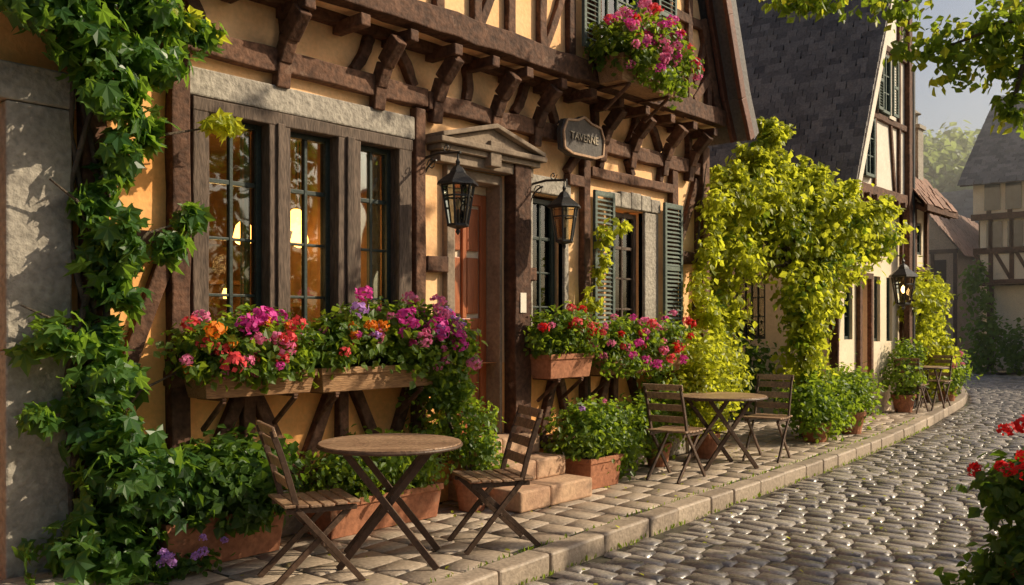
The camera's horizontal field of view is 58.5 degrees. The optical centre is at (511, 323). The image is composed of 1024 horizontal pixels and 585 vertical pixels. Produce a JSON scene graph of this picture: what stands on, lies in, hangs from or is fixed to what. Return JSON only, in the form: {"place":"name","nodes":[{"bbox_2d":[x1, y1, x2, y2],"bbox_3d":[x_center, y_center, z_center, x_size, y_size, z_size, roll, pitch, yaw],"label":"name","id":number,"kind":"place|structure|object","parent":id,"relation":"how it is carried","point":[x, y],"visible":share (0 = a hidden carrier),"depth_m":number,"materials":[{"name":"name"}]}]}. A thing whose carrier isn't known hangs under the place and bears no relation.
{"place":"outdoors","nodes":[
{"label":"outdoors","id":0,"kind":"place"},
{"bbox_2d":[222,140,308,298],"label":"interior lamps","id":1,"kind":"object","parent":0,"point":[296,224],"visible":0.28,"depth_m":7.67,"materials":[{"name":"glass"}]},
{"bbox_2d":[190,54,693,434],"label":"wall","id":2,"kind":"structure","parent":0,"point":[557,159],"depth_m":8.88,"materials":[{"name":"paint"}]},
{"bbox_2d":[190,96,412,363],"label":"window posts","id":3,"kind":"object","parent":2,"relation":"attached to","point":[277,128],"depth_m":6.52,"materials":[{"name":"brown wood"}]},
{"bbox_2d":[209,122,260,316],"bbox_3d":[-1.931,-0.578,6.248,0.070,1.615,0.460,0,0,41],"label":"window frame","id":4,"kind":"object","parent":3,"relation":"attached to","point":[254,185],"visible":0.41,"depth_m":6.37,"materials":[{"name":"brown wood"}]},
{"bbox_2d":[290,132,329,332],"bbox_3d":[-1.526,-0.578,6.711,0.070,1.615,0.420,0,0,41],"label":"window middle frame","id":5,"kind":"object","parent":3,"relation":"attached to","point":[323,194],"visible":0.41,"depth_m":6.82,"materials":[{"name":"brown wood"}]},
{"bbox_2d":[361,145,390,316],"bbox_3d":[-1.120,-0.578,7.176,0.070,1.615,0.385,0,0,41],"label":"window right frame","id":6,"kind":"object","parent":3,"relation":"attached to","point":[386,202],"visible":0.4,"depth_m":7.27,"materials":[{"name":"brown wood"}]},
{"bbox_2d":[373,153,384,289],"bbox_3d":[-1.118,-0.578,7.174,0.004,1.535,0.305,0,0,41],"label":"window frame","id":7,"kind":"object","parent":6,"relation":"in","point":[379,161],"visible":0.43,"depth_m":7.27,"materials":[{"name":"brown wood"}]},
{"bbox_2d":[240,131,628,315],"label":"curtains","id":8,"kind":"object","parent":2,"relation":"on","point":[245,213],"visible":0.09,"depth_m":6.48,"materials":[{"name":"fabric"}]},
{"bbox_2d":[533,198,554,344],"bbox_3d":[0.255,-0.490,8.827,0.070,1.420,0.420,0,0,41],"label":"window","id":9,"kind":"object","parent":2,"relation":"attached to","point":[551,241],"visible":0.4,"depth_m":8.93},
{"bbox_2d":[533,204,548,327],"bbox_3d":[0.257,-0.490,8.825,0.004,1.320,0.320,0,0,41],"label":"window small glass","id":10,"kind":"object","parent":9,"relation":"in","point":[544,256],"visible":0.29,"depth_m":8.87,"materials":[{"name":"black glass"}]},
{"bbox_2d":[531,173,580,248],"bbox_3d":[0.374,-1.028,8.364,0.591,0.707,0.285,0,0,41],"label":"wall lantern","id":11,"kind":"object","parent":2,"relation":"attached to","point":[563,200],"depth_m":8.24,"materials":[{"name":"metal"}]},
{"bbox_2d":[615,212,635,331],"bbox_3d":[1.170,-0.485,9.860,0.070,1.410,0.500,0,0,41],"label":"window shuttered frame","id":12,"kind":"object","parent":2,"relation":"on","point":[621,248],"visible":0.44,"depth_m":9.99,"materials":[{"name":"brown wood"}]},
{"bbox_2d":[615,218,630,327],"bbox_3d":[1.172,-0.485,9.858,0.004,1.310,0.400,0,0,41],"label":"window shuttered glass","id":13,"kind":"object","parent":12,"relation":"in","point":[627,273],"visible":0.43,"depth_m":9.91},
{"bbox_2d":[131,386,967,584],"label":"stone pavement","id":14,"kind":"structure","parent":0,"point":[393,555],"depth_m":6.94,"materials":[{"name":"beige stone"}]},
{"bbox_2d":[0,0,247,584],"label":"climbing vine","id":15,"kind":"object","parent":14,"relation":"on","point":[125,457],"visible":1,"depth_m":5.20,"materials":[{"name":"green plant"}]},
{"bbox_2d":[128,534,234,584],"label":"violet plant","id":16,"kind":"object","parent":14,"relation":"on","point":[183,566],"visible":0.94,"depth_m":5.36,"materials":[{"name":"purple plant"}]},
{"bbox_2d":[145,421,306,566],"bbox_3d":[-1.776,1.072,5.823,0.783,0.852,1.234,0,0,41],"label":"shrub planter","id":17,"kind":"object","parent":14,"relation":"on","point":[245,516],"visible":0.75,"depth_m":5.70,"materials":[{"name":"ceramic"}]},
{"bbox_2d":[209,131,380,342],"bbox_3d":[-2.829,-0.300,7.683,2.850,3.600,11.500,0,0,41],"label":"interior room","id":18,"kind":"object","parent":14,"relation":"on","point":[218,226],"visible":0.11,"depth_m":8.83,"materials":[{"name":"brown"}]},
{"bbox_2d":[255,420,365,584],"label":"folding garden chair","id":19,"kind":"object","parent":14,"relation":"on","point":[297,505],"visible":0.99,"depth_m":5.27,"materials":[{"name":"brown wood"}]},
{"bbox_2d":[0,59,690,584],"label":"stone dressings","id":20,"kind":"structure","parent":14,"relation":"on","point":[34,159],"depth_m":5.18,"materials":[{"name":"grey stone"}]},
{"bbox_2d":[3,0,726,508],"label":"timber frame","id":21,"kind":"object","parent":14,"relation":"on","point":[283,62],"visible":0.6,"depth_m":7.61,"materials":[{"name":"brown wood"}]},
{"bbox_2d":[147,303,340,431],"bbox_3d":[-1.678,0.279,5.999,0.708,0.841,1.399,0,0,41],"label":"geranium window box","id":22,"kind":"object","parent":21,"relation":"attached to","point":[268,354],"visible":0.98,"depth_m":5.78,"materials":[{"name":"pink wood"}]},
{"bbox_2d":[300,286,487,421],"bbox_3d":[-0.878,0.255,6.885,0.725,1.082,1.754,0,0,41],"label":"geranium window box","id":23,"kind":"object","parent":21,"relation":"attached to","point":[415,344],"visible":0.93,"depth_m":6.74,"materials":[{"name":"purple wood"}]},
{"bbox_2d":[425,145,478,234],"bbox_3d":[-0.525,-1.071,7.330,0.599,0.734,0.298,0,0,41],"label":"wall lantern","id":24,"kind":"object","parent":21,"relation":"attached to","point":[457,177],"depth_m":7.22,"materials":[{"name":"metal"}]},
{"bbox_2d":[425,123,546,432],"bbox_3d":[-0.258,-0.371,8.026,0.370,2.723,1.360,0,0,41],"label":"door surround","id":25,"kind":"object","parent":21,"relation":"attached to","point":[497,149],"visible":0.72,"depth_m":8.12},
{"bbox_2d":[455,186,485,434],"bbox_3d":[-0.451,-0.170,8.129,0.085,2.320,0.640,0,0,41],"label":"front door","id":26,"kind":"structure","parent":25,"relation":"attached to","point":[470,272],"depth_m":8.22,"materials":[{"name":"brown wood"}]},
{"bbox_2d":[520,293,525,312],"bbox_3d":[0.102,-0.190,8.270,0.008,0.180,0.080,0,0,41],"label":"menu plate","id":27,"kind":"object","parent":21,"relation":"attached to","point":[522,302],"visible":1,"depth_m":8.26,"materials":[{"name":"white paint"}]},
{"bbox_2d":[523,301,606,401],"bbox_3d":[0.500,0.259,8.487,0.642,0.940,1.146,0,0,41],"label":"geranium window box","id":28,"kind":"object","parent":21,"relation":"attached to","point":[567,330],"visible":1,"depth_m":8.33,"materials":[{"name":"ceramic"}]},
{"bbox_2d":[582,0,682,325],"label":"shutters","id":29,"kind":"object","parent":21,"relation":"attached to","point":[597,193],"visible":0.63,"depth_m":9.52,"materials":[{"name":"paint"}]},
{"bbox_2d":[578,310,698,396],"bbox_3d":[1.319,0.286,9.422,0.679,0.886,2.027,0,0,41],"label":"geranium window box","id":30,"kind":"object","parent":21,"relation":"attached to","point":[653,348],"visible":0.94,"depth_m":9.17,"materials":[{"name":"pink plant"}]},
{"bbox_2d":[583,0,704,122],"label":"geranium window box","id":31,"kind":"object","parent":21,"relation":"attached to","point":[635,62],"visible":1,"depth_m":8.66,"materials":[{"name":"pink wood"}]},
{"bbox_2d":[295,424,453,539],"bbox_3d":[-1.009,1.120,6.737,0.721,0.756,1.347,0,0,41],"label":"shrub planter","id":32,"kind":"object","parent":14,"relation":"on","point":[420,495],"visible":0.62,"depth_m":6.56,"materials":[{"name":"ceramic"}]},
{"bbox_2d":[316,433,462,569],"bbox_3d":[-0.772,1.129,5.799,0.922,0.762,0.922,0,0,-4],"label":"round garden table","id":33,"kind":"object","parent":14,"relation":"on","point":[422,447],"visible":0.98,"depth_m":5.60,"materials":[{"name":"brown wood"}]},
{"bbox_2d":[167,0,715,157],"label":"wall","id":34,"kind":"structure","parent":14,"relation":"on","point":[249,20],"depth_m":7.57,"materials":[{"name":"paint"}]},
{"bbox_2d":[0,10,685,501],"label":"wall orange","id":35,"kind":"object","parent":34,"relation":"attached to","point":[146,194],"depth_m":5.83,"materials":[{"name":"paint"}]},
{"bbox_2d":[557,116,604,160],"bbox_3d":[0.619,-1.810,8.907,0.236,0.406,0.706,0,0,41],"label":"carved tavern sign","id":36,"kind":"object","parent":34,"relation":"attached to","point":[582,137],"visible":1,"depth_m":8.81,"materials":[{"name":"stone"}]},
{"bbox_2d":[602,0,638,44],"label":"window upper frame","id":37,"kind":"object","parent":34,"relation":"attached to","point":[625,4],"visible":0.08,"depth_m":9.31,"materials":[{"name":"grey wood"}]},
{"bbox_2d":[601,0,633,37],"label":"window upper glass","id":38,"kind":"object","parent":37,"relation":"in","point":[611,6],"visible":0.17,"depth_m":9.18,"materials":[{"name":"grey glass"}]},
{"bbox_2d":[698,0,758,145],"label":"roof","id":39,"kind":"structure","parent":34,"relation":"on","point":[722,137],"depth_m":10.56,"materials":[{"name":"wood"}]},
{"bbox_2d":[705,0,754,142],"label":"bargeboards","id":40,"kind":"object","parent":39,"relation":"attached to","point":[738,73],"visible":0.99,"depth_m":10.48,"materials":[{"name":"paint"}]},
{"bbox_2d":[395,365,516,511],"bbox_3d":[-0.446,0.857,7.343,0.684,1.282,1.033,0,0,41],"label":"potted shrub","id":41,"kind":"object","parent":14,"relation":"on","point":[485,448],"visible":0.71,"depth_m":7.28,"materials":[{"name":"green plant"}]},
{"bbox_2d":[447,404,543,554],"bbox_3d":[-0.118,1.041,6.213,0.557,0.936,0.430,0,0,-21],"label":"folding garden chair","id":42,"kind":"object","parent":14,"relation":"on","point":[490,480],"visible":1,"depth_m":6.14,"materials":[{"name":"brown wood"}]},
{"bbox_2d":[448,433,591,512],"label":"door steps","id":43,"kind":"structure","parent":14,"relation":"on","point":[551,483],"depth_m":7.71,"materials":[{"name":"beige stone"}]},
{"bbox_2d":[539,393,651,489],"bbox_3d":[0.778,1.089,8.555,0.836,0.884,1.324,0,0,41],"label":"shrub planter","id":44,"kind":"object","parent":14,"relation":"on","point":[594,443],"visible":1,"depth_m":8.33,"materials":[{"name":"ceramic"}]},
{"bbox_2d":[614,371,695,466],"bbox_3d":[1.368,0.976,9.435,0.691,1.044,1.669,0,0,41],"label":"potted shrub","id":45,"kind":"object","parent":14,"relation":"on","point":[648,438],"visible":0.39,"depth_m":9.51,"materials":[{"name":"green plant"}]},
{"bbox_2d":[576,163,741,395],"bbox_3d":[1.679,-0.200,9.922,0.490,3.402,2.875,0,0,41],"label":"climbing vine","id":46,"kind":"object","parent":14,"relation":"on","point":[711,253],"visible":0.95,"depth_m":10.50,"materials":[{"name":"green plant"}]},
{"bbox_2d":[642,383,705,483],"bbox_3d":[1.583,1.041,8.879,0.430,0.936,0.557,0,0,37],"label":"folding garden chair","id":47,"kind":"object","parent":14,"relation":"on","point":[686,431],"visible":0.99,"depth_m":8.76,"materials":[{"name":"brown wood"}]},
{"bbox_2d":[429,417,928,584],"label":"curb","id":48,"kind":"object","parent":14,"relation":"on","point":[637,540],"visible":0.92,"depth_m":7.72,"materials":[{"name":"grey stone"}]},
{"bbox_2d":[653,323,760,458],"bbox_3d":[2.215,0.735,10.314,0.874,1.526,1.825,0,0,41],"label":"potted shrub","id":49,"kind":"object","parent":14,"relation":"on","point":[702,370],"visible":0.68,"depth_m":10.10,"materials":[{"name":"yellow plant"}]},
{"bbox_2d":[683,392,767,470],"bbox_3d":[2.177,1.129,9.591,0.982,0.762,0.982,0,0,-19],"label":"round garden table","id":50,"kind":"object","parent":14,"relation":"on","point":[725,398],"visible":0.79,"depth_m":9.42,"materials":[{"name":"brown wood"}]},
{"bbox_2d":[742,374,793,462],"bbox_3d":[2.839,1.041,10.137,0.430,0.936,0.557,0,0,33],"label":"folding garden chair","id":51,"kind":"object","parent":14,"relation":"on","point":[779,418],"visible":0.94,"depth_m":10.24,"materials":[{"name":"brown wood"}]},
{"bbox_2d":[709,199,898,414],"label":"wall","id":52,"kind":"structure","parent":14,"relation":"on","point":[883,348],"depth_m":15.14,"materials":[{"name":"beige paint"}]},
{"bbox_2d":[736,275,764,338],"bbox_3d":[3.988,-0.275,15.185,0.550,1.050,0.070,0,0,41],"label":"frame","id":53,"kind":"object","parent":52,"relation":"attached to","point":[757,316],"visible":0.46,"depth_m":15.14,"materials":[{"name":"green paint"}]},
{"bbox_2d":[844,286,848,338],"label":"frame","id":54,"kind":"object","parent":52,"relation":"attached to","point":[847,320],"visible":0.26,"depth_m":14.61,"materials":[{"name":"green paint"}]},
{"bbox_2d":[845,294,845,335],"bbox_3d":[5.261,-0.275,14.525,0.004,0.950,0.250,0,0,41],"label":"glass","id":55,"kind":"object","parent":54,"relation":"attached to","point":[845,318],"visible":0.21,"depth_m":14.60,"materials":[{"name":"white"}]},
{"bbox_2d":[874,277,876,340],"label":"frame","id":56,"kind":"object","parent":52,"relation":"attached to","point":[875,309],"visible":0.2,"depth_m":15.55,"materials":[{"name":"green paint"}]},
{"bbox_2d":[886,278,888,340],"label":"frame","id":57,"kind":"object","parent":52,"relation":"attached to","point":[887,309],"visible":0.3,"depth_m":16.00,"materials":[{"name":"green paint"}]},
{"bbox_2d":[867,255,917,309],"bbox_3d":[5.869,-0.674,14.359,0.980,0.923,0.389,0,0,41],"label":"wall lantern","id":58,"kind":"object","parent":52,"relation":"attached to","point":[903,270],"depth_m":14.14,"materials":[{"name":"metal"}]},
{"bbox_2d":[711,0,912,414],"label":"timber frame","id":59,"kind":"object","parent":14,"relation":"on","point":[875,192],"visible":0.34,"depth_m":15.46,"materials":[{"name":"white paint"}]},
{"bbox_2d":[744,5,889,185],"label":"roof deck","id":60,"kind":"structure","parent":59,"relation":"on","point":[846,87],"depth_m":14.25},
{"bbox_2d":[708,0,889,187],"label":"roof slates","id":61,"kind":"object","parent":60,"relation":"on","point":[821,75],"visible":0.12,"depth_m":14.80,"materials":[{"name":"grey stone"}]},
{"bbox_2d":[863,119,875,177],"bbox_3d":[5.703,-2.825,14.610,0.070,0.950,0.420,0,0,41],"label":"window frame","id":62,"kind":"object","parent":59,"relation":"attached to","point":[869,174],"visible":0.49,"depth_m":14.71,"materials":[{"name":"paint"}]},
{"bbox_2d":[867,125,872,173],"bbox_3d":[5.706,-2.825,14.608,0.004,0.850,0.320,0,0,41],"label":"window glass","id":63,"kind":"object","parent":62,"relation":"attached to","point":[871,154],"visible":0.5,"depth_m":14.69,"materials":[{"name":"black glass"}]},
{"bbox_2d":[863,0,903,194],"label":"gable wall","id":64,"kind":"structure","parent":59,"relation":"attached to","point":[884,176],"depth_m":15.48,"materials":[{"name":"white paint"}]},
{"bbox_2d":[879,55,890,115],"bbox_3d":[6.184,-3.965,15.160,0.070,0.970,0.420,0,0,41],"label":"window frame","id":65,"kind":"object","parent":59,"relation":"attached to","point":[886,112],"visible":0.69,"depth_m":15.20,"materials":[{"name":"paint"}]},
{"bbox_2d":[884,60,887,110],"bbox_3d":[6.186,-3.965,15.158,0.004,0.870,0.320,0,0,41],"label":"window glass","id":66,"kind":"object","parent":65,"relation":"attached to","point":[887,87],"visible":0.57,"depth_m":15.25,"materials":[{"name":"black glass"}]},
{"bbox_2d":[877,60,898,117],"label":"shutters","id":67,"kind":"object","parent":59,"relation":"attached to","point":[881,107],"visible":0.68,"depth_m":15.30,"materials":[{"name":"paint"}]},
{"bbox_2d":[709,116,918,436],"bbox_3d":[3.904,-0.614,12.333,4.710,4.252,1.604,0,0,-36],"label":"laburnum tree","id":68,"kind":"object","parent":14,"relation":"on","point":[816,228],"visible":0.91,"depth_m":11.87,"materials":[{"name":"green plant"}]},
{"bbox_2d":[766,371,864,443],"bbox_3d":[3.913,1.053,11.802,1.082,0.909,1.522,0,0,41],"label":"potted shrub","id":69,"kind":"object","parent":14,"relation":"on","point":[819,412],"visible":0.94,"depth_m":11.51,"materials":[{"name":"green plant"}]},
{"bbox_2d":[817,353,890,433],"bbox_3d":[4.645,0.954,12.609,1.084,1.104,1.639,0,0,17],"label":"potted shrub","id":70,"kind":"object","parent":14,"relation":"on","point":[864,388],"visible":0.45,"depth_m":12.42,"materials":[{"name":"green plant"}]},
{"bbox_2d":[878,337,929,412],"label":"potted shrub","id":71,"kind":"object","parent":14,"relation":"on","point":[902,399],"visible":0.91,"depth_m":15.39,"materials":[{"name":"green plant"}]},
{"bbox_2d":[893,358,928,413],"bbox_3d":[6.787,1.041,15.540,0.430,0.936,0.557,0,0,41],"label":"folding garden chair","id":72,"kind":"object","parent":14,"relation":"on","point":[917,360],"visible":0.47,"depth_m":15.38,"materials":[{"name":"brown wood"}]},
{"bbox_2d":[912,72,914,408],"bbox_3d":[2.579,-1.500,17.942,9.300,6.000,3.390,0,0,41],"label":"gutter","id":73,"kind":"object","parent":14,"relation":"on","point":[913,216],"visible":0.21,"depth_m":16.14,"materials":[{"name":"metal"}]},
{"bbox_2d":[915,197,923,401],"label":"walls","id":74,"kind":"structure","parent":14,"relation":"on","point":[920,221],"depth_m":17.35,"materials":[{"name":"beige paint"}]},
{"bbox_2d":[917,223,919,254],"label":"window frame","id":75,"kind":"object","parent":74,"relation":"attached to","point":[918,235],"visible":0.28,"depth_m":17.32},
{"bbox_2d":[893,256,960,405],"bbox_3d":[7.685,0.188,16.926,1.116,2.852,2.604,0,0,30],"label":"climbing shrub","id":76,"kind":"object","parent":14,"relation":"on","point":[929,299],"visible":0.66,"depth_m":16.61,"materials":[{"name":"green plant"}]},
{"bbox_2d":[899,193,957,401],"bbox_3d":[5.291,-2.230,18.946,6.865,7.460,1.850,0,0,41],"label":"timber","id":77,"kind":"object","parent":14,"relation":"on","point":[927,209],"visible":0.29,"depth_m":16.82,"materials":[{"name":"brown wood"}]},
{"bbox_2d":[912,177,957,212],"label":"roof tiles","id":78,"kind":"object","parent":77,"relation":"on","point":[926,191],"visible":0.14,"depth_m":16.78,"materials":[{"name":"tile"}]},
{"bbox_2d":[915,110,925,179],"bbox_3d":[7.562,-3.380,17.262,0.380,1.360,0.380,0,0,41],"label":"chimney","id":79,"kind":"object","parent":78,"relation":"on","point":[920,129],"visible":0.33,"depth_m":17.11,"materials":[{"name":"grey stone"}]},
{"bbox_2d":[912,365,948,410],"bbox_3d":[7.234,1.129,16.021,0.782,0.762,0.782,0,0,41],"label":"round garden table","id":80,"kind":"object","parent":14,"relation":"on","point":[936,376],"visible":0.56,"depth_m":15.84,"materials":[{"name":"brown wood"}]},
{"bbox_2d":[920,355,952,407],"bbox_3d":[7.667,1.041,16.516,0.430,0.936,0.557,0,0,41],"label":"folding garden chair","id":81,"kind":"object","parent":14,"relation":"on","point":[948,382],"visible":0.81,"depth_m":16.58,"materials":[{"name":"brown wood"}]},
{"bbox_2d":[928,347,982,401],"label":"potted shrub","id":82,"kind":"object","parent":14,"relation":"on","point":[958,374],"visible":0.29,"depth_m":17.46,"materials":[{"name":"green plant"}]},
{"bbox_2d":[524,364,1023,584],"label":"cobblestone road","id":83,"kind":"structure","parent":0,"point":[928,542],"depth_m":7.28,"materials":[{"name":"stone"}]},
{"bbox_2d":[240,424,1009,584],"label":"fallen leaves","id":84,"kind":"object","parent":83,"relation":"on","point":[452,511],"visible":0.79,"depth_m":7.30,"materials":[{"name":"brown plant"}]},
{"bbox_2d":[759,0,1023,138],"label":"street tree","id":85,"kind":"object","parent":83,"relation":"on","point":[991,48],"visible":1,"depth_m":7.49,"materials":[{"name":"green plant"}]},
{"bbox_2d":[933,414,1023,584],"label":"geranium pot","id":86,"kind":"object","parent":83,"relation":"on","point":[1000,487],"visible":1,"depth_m":4.81,"materials":[{"name":"plant"}]},
{"bbox_2d":[971,178,1023,368],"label":"timber frame","id":87,"kind":"object","parent":83,"relation":"on","point":[1009,214],"visible":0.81,"depth_m":29.86,"materials":[{"name":"brown wood"}]},
{"bbox_2d":[973,181,1023,369],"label":"walls","id":88,"kind":"structure","parent":83,"relation":"on","point":[1010,302],"depth_m":30.02,"materials":[{"name":"beige paint"}]},
{"bbox_2d":[960,133,1023,186],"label":"roof deck","id":89,"kind":"structure","parent":88,"relation":"on","point":[991,183],"depth_m":29.69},
{"bbox_2d":[957,97,1023,185],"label":"roof slates","id":90,"kind":"object","parent":89,"relation":"on","point":[1001,164],"visible":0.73,"depth_m":30.46,"materials":[{"name":"grey stone"}]},
{"bbox_2d":[984,181,1022,247],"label":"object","id":91,"kind":"object","parent":88,"relation":"attached to","point":[1013,195],"visible":0.82,"depth_m":29.69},
{"bbox_2d":[912,0,1023,148],"label":"sky","id":92,"kind":"structure","parent":0,"point":[974,107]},
{"bbox_2d":[966,362,1023,402],"bbox_3d":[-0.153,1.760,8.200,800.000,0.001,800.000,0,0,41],"label":"ground","id":93,"kind":"structure","parent":0,"point":[1013,374],"depth_m":31.70,"materials":[{"name":"grey stone"}]},
{"bbox_2d":[715,330,784,419],"bbox_3d":[2.535,0.360,13.399,2.222,2.938,4.510,0,0,41],"label":"background shrub","id":94,"kind":"object","parent":93,"relation":"on","point":[756,363],"visible":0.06,"depth_m":14.21,"materials":[{"name":"green plant"}]},
{"bbox_2d":[923,120,980,192],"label":"distant trees","id":95,"kind":"object","parent":93,"relation":"on","point":[945,157],"visible":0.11,"depth_m":58.57,"materials":[{"name":"green plant"}]},
{"bbox_2d":[929,216,978,362],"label":"walls","id":96,"kind":"structure","parent":93,"relation":"on","point":[938,238],"depth_m":38.70,"materials":[{"name":"brown paint"}]},
{"bbox_2d":[929,249,957,352],"bbox_3d":[17.506,-0.820,39.216,3.000,4.640,0.085,0,0,41],"label":"timber","id":97,"kind":"object","parent":96,"relation":"attached to","point":[943,251],"visible":0.26,"depth_m":38.28,"materials":[{"name":"brown wood"}]},
{"bbox_2d":[934,260,945,335],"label":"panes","id":98,"kind":"object","parent":97,"relation":"attached to","point":[939,265],"visible":0.13,"depth_m":38.64,"materials":[{"name":"glass"}]},
{"bbox_2d":[929,214,978,256],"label":"roof","id":99,"kind":"structure","parent":96,"relation":"attached to","point":[962,234],"depth_m":40.39,"materials":[{"name":"tile"}]},
{"bbox_2d":[956,259,1023,375],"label":"street shrubs","id":100,"kind":"object","parent":93,"relation":"on","point":[986,346],"visible":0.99,"depth_m":29.25,"materials":[{"name":"green plant"}]},
{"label":"walls","id":101,"kind":"object","parent":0,"visible":0},
{"bbox_2d":[941,189,978,243],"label":"roof","id":102,"kind":"structure","parent":101,"relation":"on","point":[955,199],"depth_m":47.94,"materials":[{"name":"stone"}]}
]}

